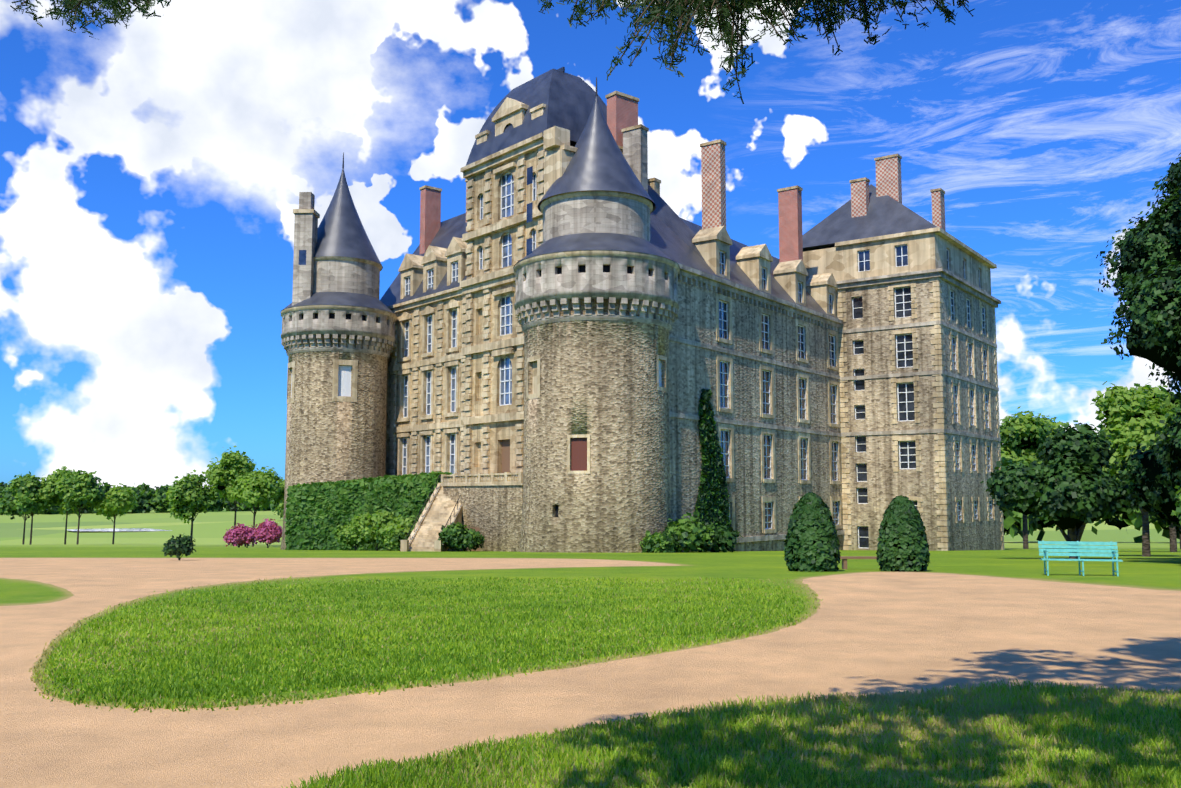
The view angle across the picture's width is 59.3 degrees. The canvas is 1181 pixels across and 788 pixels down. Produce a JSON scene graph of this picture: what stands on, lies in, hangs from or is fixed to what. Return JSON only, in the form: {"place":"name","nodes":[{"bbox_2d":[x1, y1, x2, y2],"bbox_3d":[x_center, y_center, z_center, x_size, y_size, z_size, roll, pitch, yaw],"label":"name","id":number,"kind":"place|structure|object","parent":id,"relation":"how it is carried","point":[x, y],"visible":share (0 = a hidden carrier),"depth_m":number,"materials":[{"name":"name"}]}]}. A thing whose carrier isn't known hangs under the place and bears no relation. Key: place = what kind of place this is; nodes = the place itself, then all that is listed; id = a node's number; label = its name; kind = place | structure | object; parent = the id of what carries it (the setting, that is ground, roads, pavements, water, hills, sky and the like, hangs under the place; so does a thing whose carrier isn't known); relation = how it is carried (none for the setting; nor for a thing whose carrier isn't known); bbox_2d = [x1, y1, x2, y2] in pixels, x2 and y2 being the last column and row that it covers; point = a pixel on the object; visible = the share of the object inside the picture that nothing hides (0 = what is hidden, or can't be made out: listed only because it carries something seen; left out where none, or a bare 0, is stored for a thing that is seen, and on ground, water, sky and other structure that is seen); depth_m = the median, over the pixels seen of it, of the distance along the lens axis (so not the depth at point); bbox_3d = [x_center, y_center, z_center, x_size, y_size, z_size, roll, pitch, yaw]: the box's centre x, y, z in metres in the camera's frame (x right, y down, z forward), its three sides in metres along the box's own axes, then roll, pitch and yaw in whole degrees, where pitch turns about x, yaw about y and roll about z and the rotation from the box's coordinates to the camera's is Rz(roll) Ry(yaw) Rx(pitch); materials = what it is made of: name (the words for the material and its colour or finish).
{"place":"outdoors","nodes":[
{"label":"outdoors","id":0,"kind":"place"},
{"bbox_2d":[67,528,172,530],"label":"pond water","id":1,"kind":"structure","parent":0,"point":[132,529],"depth_m":534.45,"materials":[{"name":"grey liquid"}]},
{"bbox_2d":[0,507,1180,787],"bbox_3d":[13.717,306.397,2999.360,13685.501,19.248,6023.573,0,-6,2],"label":"ground","id":2,"kind":"structure","parent":0,"point":[1012,611],"depth_m":14.14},
{"bbox_2d":[0,445,284,559],"bbox_3d":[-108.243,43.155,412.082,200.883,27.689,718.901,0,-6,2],"label":"trees","id":3,"kind":"object","parent":2,"relation":"on","point":[233,477],"visible":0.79,"depth_m":236.40,"materials":[{"name":"green plant"}]},
{"bbox_2d":[400,472,522,551],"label":"terrace stairs","id":4,"kind":"structure","parent":2,"relation":"on","point":[490,510],"depth_m":113.45,"materials":[{"name":"stone"}]},
{"bbox_2d":[0,481,1179,542],"bbox_3d":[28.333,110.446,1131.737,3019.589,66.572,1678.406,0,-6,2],"label":"treeline","id":5,"kind":"object","parent":2,"relation":"on","point":[149,499],"visible":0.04,"depth_m":989.87,"materials":[{"name":"green plant"}]},
{"bbox_2d":[284,388,929,571],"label":"hedges","id":6,"kind":"object","parent":2,"relation":"on","point":[376,513],"visible":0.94,"depth_m":112.62,"materials":[{"name":"green plant"}]},
{"bbox_2d":[280,67,1003,552],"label":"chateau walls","id":7,"kind":"structure","parent":2,"relation":"on","point":[570,313],"depth_m":128.52,"materials":[{"name":"stone"}]},
{"bbox_2d":[840,556,876,568],"bbox_3d":[9.516,5.845,35.839,2.000,0.450,0.420,0,-6,2],"label":"stone bench","id":8,"kind":"object","parent":2,"relation":"on","point":[844,561],"visible":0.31,"depth_m":35.68,"materials":[{"name":"stone"}]},
{"bbox_2d":[980,153,1180,558],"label":"trees","id":9,"kind":"object","parent":2,"relation":"on","point":[1073,481],"visible":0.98,"depth_m":58.29,"materials":[{"name":"green plant"}]},
{"bbox_2d":[1038,540,1122,575],"bbox_3d":[13.721,4.614,29.118,2.050,0.950,0.750,-2,-6,16],"label":"green bench","id":10,"kind":"object","parent":2,"relation":"on","point":[1089,548],"visible":0.94,"depth_m":29.26,"materials":[{"name":"wood"}]},
{"bbox_2d":[0,0,1180,489],"label":"sky","id":11,"kind":"structure","parent":0,"point":[154,171],"materials":[{"name":"blue"}]},
{"bbox_2d":[28,576,1180,787],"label":"lawn grass","id":12,"kind":"structure","parent":0,"point":[1042,736],"depth_m":9.43,"materials":[{"name":"green plant"}]},
{"bbox_3d":[3.001,-4.603,3.614,11.853,14.046,8.325,0,-6,2],"label":"tree","id":13,"kind":"object","parent":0,"visible":0},
{"bbox_2d":[10,0,974,103],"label":"tree","id":14,"kind":"object","parent":13,"relation":"attached to","point":[680,10],"visible":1,"depth_m":7.36,"materials":[{"name":"green plant"}]}
]}

